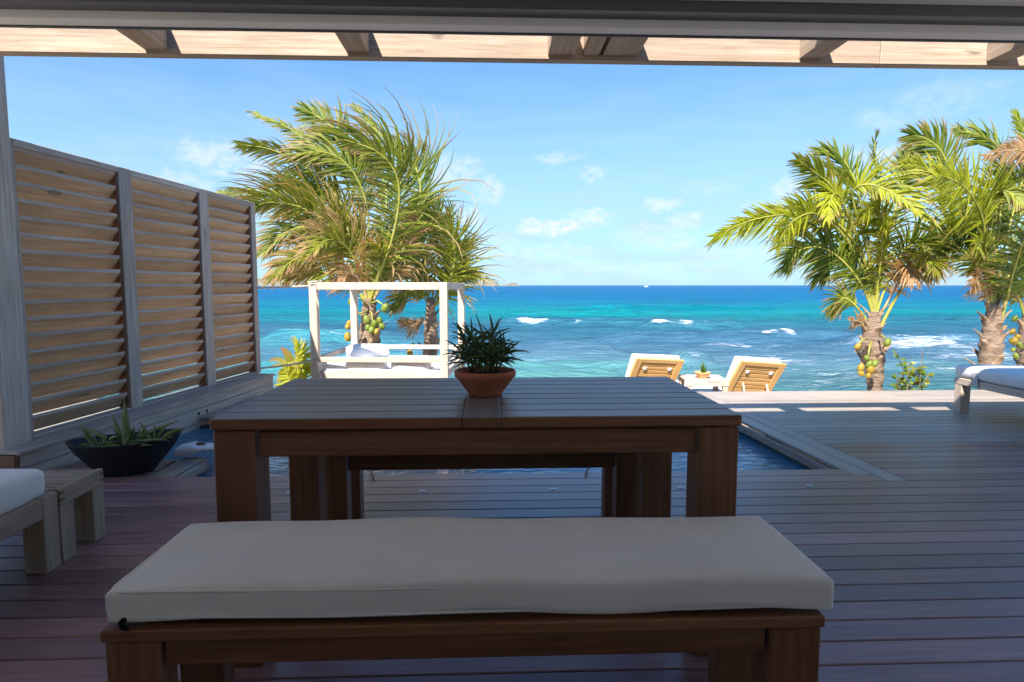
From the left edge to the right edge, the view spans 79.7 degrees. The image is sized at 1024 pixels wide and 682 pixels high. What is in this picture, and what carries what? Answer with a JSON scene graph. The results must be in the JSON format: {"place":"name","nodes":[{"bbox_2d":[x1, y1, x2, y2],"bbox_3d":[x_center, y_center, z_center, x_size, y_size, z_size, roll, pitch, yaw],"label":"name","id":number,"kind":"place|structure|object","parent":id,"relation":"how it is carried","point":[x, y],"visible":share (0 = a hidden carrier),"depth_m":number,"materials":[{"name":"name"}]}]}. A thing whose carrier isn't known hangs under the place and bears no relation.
{"place":"outdoors","nodes":[
{"label":"outdoors","id":0,"kind":"place"},
{"bbox_2d":[32,388,833,468],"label":"ground","id":1,"kind":"structure","parent":0,"point":[118,407],"depth_m":7.27,"materials":[{"name":"grey concrete"}]},
{"bbox_2d":[0,373,274,469],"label":"wall","id":2,"kind":"structure","parent":1,"relation":"on","point":[50,451],"depth_m":4.78,"materials":[{"name":"grey wood"}]},
{"bbox_2d":[10,138,260,438],"bbox_3d":[-2.936,-0.436,5.210,0.095,1.840,2.975,0,5,5],"label":"louvered screen","id":3,"kind":"object","parent":2,"relation":"on","point":[120,269],"visible":0.88,"depth_m":4.65,"materials":[{"name":"brown wood"}]},
{"bbox_2d":[269,337,321,386],"bbox_3d":[-2.615,0.316,7.519,0.752,0.777,0.551,0,5,-2],"label":"young palm","id":4,"kind":"object","parent":1,"relation":"on","point":[286,374],"visible":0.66,"depth_m":7.49,"materials":[{"name":"green plant"}]},
{"bbox_2d":[216,83,497,344],"bbox_3d":[-2.468,-1.122,9.521,4.634,5.591,2.652,1,5,13],"label":"coconut palm","id":5,"kind":"object","parent":1,"relation":"on","point":[329,232],"visible":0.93,"depth_m":9.18,"materials":[{"name":"green plant"}]},
{"bbox_2d":[370,187,507,355],"bbox_3d":[-1.401,-0.555,10.564,2.743,4.274,1.938,0,5,-2],"label":"coconut palm","id":6,"kind":"object","parent":1,"relation":"on","point":[456,271],"visible":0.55,"depth_m":10.51,"materials":[{"name":"green plant"}]},
{"bbox_2d":[0,390,1023,681],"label":"deck","id":7,"kind":"structure","parent":1,"relation":"on","point":[900,524],"depth_m":2.81,"materials":[{"name":"wood"}]},
{"bbox_2d":[0,491,61,573],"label":"lounge seat","id":8,"kind":"object","parent":7,"relation":"on","point":[35,520],"visible":0.84,"depth_m":2.40,"materials":[{"name":"beige wood"}]},
{"bbox_2d":[0,469,44,514],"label":"seat cushion","id":9,"kind":"object","parent":8,"relation":"on","point":[19,487],"visible":0.97,"depth_m":2.32,"materials":[{"name":"white fabric"}]},
{"bbox_2d":[40,468,105,562],"bbox_3d":[-2.191,0.741,2.619,0.716,0.310,0.283,0,5,-2],"label":"side table","id":10,"kind":"object","parent":7,"relation":"on","point":[82,489],"visible":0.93,"depth_m":2.68,"materials":[{"name":"beige wood"}]},
{"bbox_2d":[65,429,181,476],"bbox_3d":[-2.326,0.682,3.705,0.600,0.229,0.350,-3,6,-29],"label":"planter bowl","id":11,"kind":"object","parent":7,"relation":"on","point":[123,460],"visible":0.64,"depth_m":3.60,"materials":[{"name":"dark ceramic"},{"name":"soil"}]},
{"bbox_2d":[74,399,184,461],"bbox_3d":[-2.261,0.521,3.617,0.640,0.353,0.166,0,5,-2],"label":"aloe plant","id":12,"kind":"object","parent":11,"relation":"in","point":[125,435],"visible":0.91,"depth_m":3.61,"materials":[{"name":"green plant"}]},
{"bbox_2d":[174,441,213,457],"bbox_3d":[-2.064,0.843,4.084,0.300,0.340,0.150,-1,5,-10],"label":"pool alarm","id":13,"kind":"object","parent":7,"relation":"on","point":[188,449],"visible":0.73,"depth_m":4.00,"materials":[{"name":"white plastic"}]},
{"bbox_2d":[100,608,824,681],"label":"bench","id":14,"kind":"object","parent":7,"relation":"on","point":[762,645],"visible":0.38,"depth_m":1.31,"materials":[{"name":"brown wood"}]},
{"bbox_2d":[105,516,833,630],"bbox_3d":[-0.078,0.524,1.470,1.540,0.112,0.388,0,5,-2],"label":"bench cushion","id":15,"kind":"object","parent":14,"relation":"on","point":[400,566],"visible":1,"depth_m":1.33,"materials":[{"name":"beige fabric"}]},
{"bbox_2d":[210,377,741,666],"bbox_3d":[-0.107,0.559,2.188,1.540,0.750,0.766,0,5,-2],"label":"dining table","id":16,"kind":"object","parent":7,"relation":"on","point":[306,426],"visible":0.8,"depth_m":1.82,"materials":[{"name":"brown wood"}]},
{"bbox_2d":[454,366,515,396],"bbox_3d":[-0.093,0.142,2.135,0.215,0.086,0.215,0,5,-2],"label":"terracotta pot","id":17,"kind":"object","parent":16,"relation":"on","point":[483,384],"visible":0.85,"depth_m":2.06,"materials":[{"name":"ceramic"}]},
{"bbox_2d":[443,313,528,373],"bbox_3d":[-0.091,0.009,2.121,0.309,0.213,0.239,0,5,-2],"label":"potted plant","id":18,"kind":"object","parent":17,"relation":"in","point":[479,350],"visible":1,"depth_m":2.10,"materials":[{"name":"green plant"}]},
{"bbox_2d":[326,453,636,519],"bbox_3d":[-0.135,0.662,2.874,1.415,0.420,0.366,0,5,-2],"label":"bench","id":19,"kind":"object","parent":7,"relation":"on","point":[345,486],"visible":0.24,"depth_m":2.70,"materials":[{"name":"brown wood"}]},
{"bbox_2d":[163,424,812,476],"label":"pool","id":20,"kind":"structure","parent":7,"relation":"in","point":[754,454],"depth_m":4.29,"materials":[{"name":"liquid"}]},
{"bbox_2d":[0,28,1023,449],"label":"pergola","id":21,"kind":"object","parent":7,"relation":"on","point":[14,400],"visible":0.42,"depth_m":3.34,"materials":[{"name":"brown wood"}]},
{"bbox_2d":[953,377,1023,412],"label":"lounger","id":22,"kind":"object","parent":7,"relation":"on","point":[963,385],"visible":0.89,"depth_m":5.41,"materials":[{"name":"grey wood"}]},
{"bbox_2d":[955,364,1023,389],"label":"mattress","id":23,"kind":"object","parent":22,"relation":"on","point":[1012,376],"visible":1,"depth_m":5.12,"materials":[{"name":"white fabric"}]},
{"bbox_2d":[0,0,1023,42],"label":"house","id":24,"kind":"structure","parent":1,"relation":"on","point":[981,21],"depth_m":2.85,"materials":[{"name":"grey paint"}]},
{"bbox_2d":[705,128,964,390],"bbox_3d":[4.590,-0.743,8.883,3.847,4.952,1.787,0,5,-2],"label":"coconut palm","id":25,"kind":"object","parent":1,"relation":"on","point":[827,214],"visible":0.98,"depth_m":8.83,"materials":[{"name":"green plant"}]},
{"bbox_2d":[890,349,934,389],"bbox_3d":[5.537,0.661,8.518,0.602,1.098,0.319,0,5,-2],"label":"sea grape shrub","id":26,"kind":"object","parent":1,"relation":"on","point":[919,370],"visible":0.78,"depth_m":8.47,"materials":[{"name":"green plant"}]},
{"bbox_2d":[896,116,1023,389],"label":"coconut palm","id":27,"kind":"object","parent":1,"relation":"on","point":[982,248],"visible":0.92,"depth_m":8.70,"materials":[{"name":"green plant"}]},
{"bbox_2d":[952,107,1023,364],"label":"coconut palm","id":28,"kind":"object","parent":1,"relation":"on","point":[1017,340],"visible":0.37,"depth_m":9.83,"materials":[{"name":"green plant"}]},
{"bbox_2d":[4,56,1023,284],"label":"sky","id":29,"kind":"structure","parent":0,"point":[601,174],"materials":[{"name":"blue"}]},
{"bbox_2d":[88,285,1023,407],"bbox_3d":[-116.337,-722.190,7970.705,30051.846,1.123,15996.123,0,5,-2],"label":"sea","id":30,"kind":"structure","parent":0,"point":[582,330],"depth_m":48.51,"materials":[{"name":"liquid"}]},
{"bbox_2d":[258,278,322,285],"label":"island","id":31,"kind":"structure","parent":30,"relation":"on","point":[268,284],"depth_m":2406.78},
{"bbox_2d":[465,276,519,285],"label":"island","id":32,"kind":"structure","parent":30,"relation":"on","point":[483,283],"depth_m":2829.22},
{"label":"lower deck","id":33,"kind":"structure","parent":0,"visible":0},
{"bbox_2d":[309,282,464,378],"bbox_3d":[-1.497,0.086,7.866,1.600,1.663,1.600,0,5,3],"label":"daybed","id":34,"kind":"object","parent":33,"relation":"on","point":[446,370],"visible":0.66,"depth_m":7.09,"materials":[{"name":"white wood"}]},
{"bbox_2d":[258,280,319,308],"bbox_3d":[-2.523,-0.520,6.936,0.681,0.332,0.152,-3,6,-30],"label":"rope","id":35,"kind":"object","parent":34,"relation":"attached to","point":[311,282],"visible":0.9,"depth_m":7.00,"materials":[{"name":"white fabric"}]},
{"bbox_2d":[261,355,320,378],"bbox_3d":[-2.523,0.341,7.015,0.681,0.332,0.152,-3,6,-30],"label":"rope","id":36,"kind":"object","parent":34,"relation":"attached to","point":[313,358],"visible":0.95,"depth_m":7.06,"materials":[{"name":"grey fabric"}]},
{"bbox_2d":[323,355,454,371],"bbox_3d":[-1.497,0.309,7.886,1.400,0.122,1.404,0,5,3],"label":"daybed mattress","id":37,"kind":"object","parent":34,"relation":"on","point":[435,366],"visible":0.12,"depth_m":7.35,"materials":[{"name":"white fabric"}]},
{"bbox_2d":[321,362,344,370],"bbox_3d":[-2.103,0.291,7.335,0.340,0.208,0.166,-1,5,-9],"label":"pillow","id":38,"kind":"object","parent":37,"relation":"on","point":[332,365],"visible":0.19,"depth_m":7.26,"materials":[{"name":"white fabric"}]},
{"bbox_2d":[345,362,386,370],"bbox_3d":[-1.728,0.300,7.257,0.501,0.210,0.145,0,5,3],"label":"pillow","id":39,"kind":"object","parent":37,"relation":"on","point":[362,366],"visible":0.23,"depth_m":7.19,"materials":[{"name":"white fabric"}]},
{"bbox_2d":[346,344,389,356],"bbox_3d":[-1.888,0.141,8.038,0.550,0.224,0.244,-3,6,-27],"label":"pillow","id":40,"kind":"object","parent":37,"relation":"on","point":[367,350],"visible":0.75,"depth_m":7.94,"materials":[{"name":"white fabric"}]},
{"bbox_2d":[391,363,431,370],"bbox_3d":[-1.188,0.299,7.220,0.480,0.200,0.180,0,5,-2],"label":"pillow","id":41,"kind":"object","parent":37,"relation":"on","point":[411,366],"visible":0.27,"depth_m":7.14,"materials":[{"name":"white fabric"}]},
{"bbox_2d":[629,357,683,380],"bbox_3d":[1.406,0.512,8.148,0.645,0.759,1.762,-3,6,-32],"label":"sun lounger","id":42,"kind":"object","parent":33,"relation":"on","point":[646,367],"visible":0.27,"depth_m":7.52,"materials":[{"name":"brown wood"}]},
{"bbox_2d":[625,354,679,377],"bbox_3d":[1.484,0.387,8.173,0.901,0.598,1.431,-1,5,-12],"label":"lounger cushion","id":43,"kind":"object","parent":42,"relation":"on","point":[631,362],"visible":0.21,"depth_m":7.50,"materials":[{"name":"white fabric"}]},
{"bbox_2d":[678,374,728,391],"bbox_3d":[2.341,0.697,7.540,0.500,0.506,0.495,0,5,4],"label":"table","id":44,"kind":"object","parent":33,"relation":"on","point":[689,379],"visible":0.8,"depth_m":7.30,"materials":[{"name":"white wood"}]},
{"bbox_2d":[694,371,710,377],"bbox_3d":[2.318,0.411,7.462,0.196,0.072,0.196,0,5,-2],"label":"clay bowl","id":45,"kind":"object","parent":44,"relation":"on","point":[699,374],"visible":0.98,"depth_m":7.41,"materials":[{"name":"ceramic"}]},
{"bbox_2d":[700,361,705,372],"bbox_3d":[2.327,0.322,7.455,0.074,0.150,0.026,0,5,-2],"label":"cactus","id":46,"kind":"object","parent":45,"relation":"on","point":[703,368],"visible":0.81,"depth_m":7.45,"materials":[{"name":"green plant"}]},
{"bbox_2d":[728,360,786,391],"bbox_3d":[2.561,0.533,8.053,0.608,0.734,1.854,-4,7,-39],"label":"sun lounger","id":47,"kind":"object","parent":33,"relation":"on","point":[774,371],"visible":0.33,"depth_m":7.50,"materials":[{"name":"brown wood"}]},
{"bbox_2d":[676,356,780,391],"bbox_3d":[2.668,0.422,8.099,0.998,0.608,1.409,-1,5,-12],"label":"lounger cushion","id":48,"kind":"object","parent":47,"relation":"on","point":[735,362],"visible":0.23,"depth_m":7.48,"materials":[{"name":"white fabric"}]}
]}

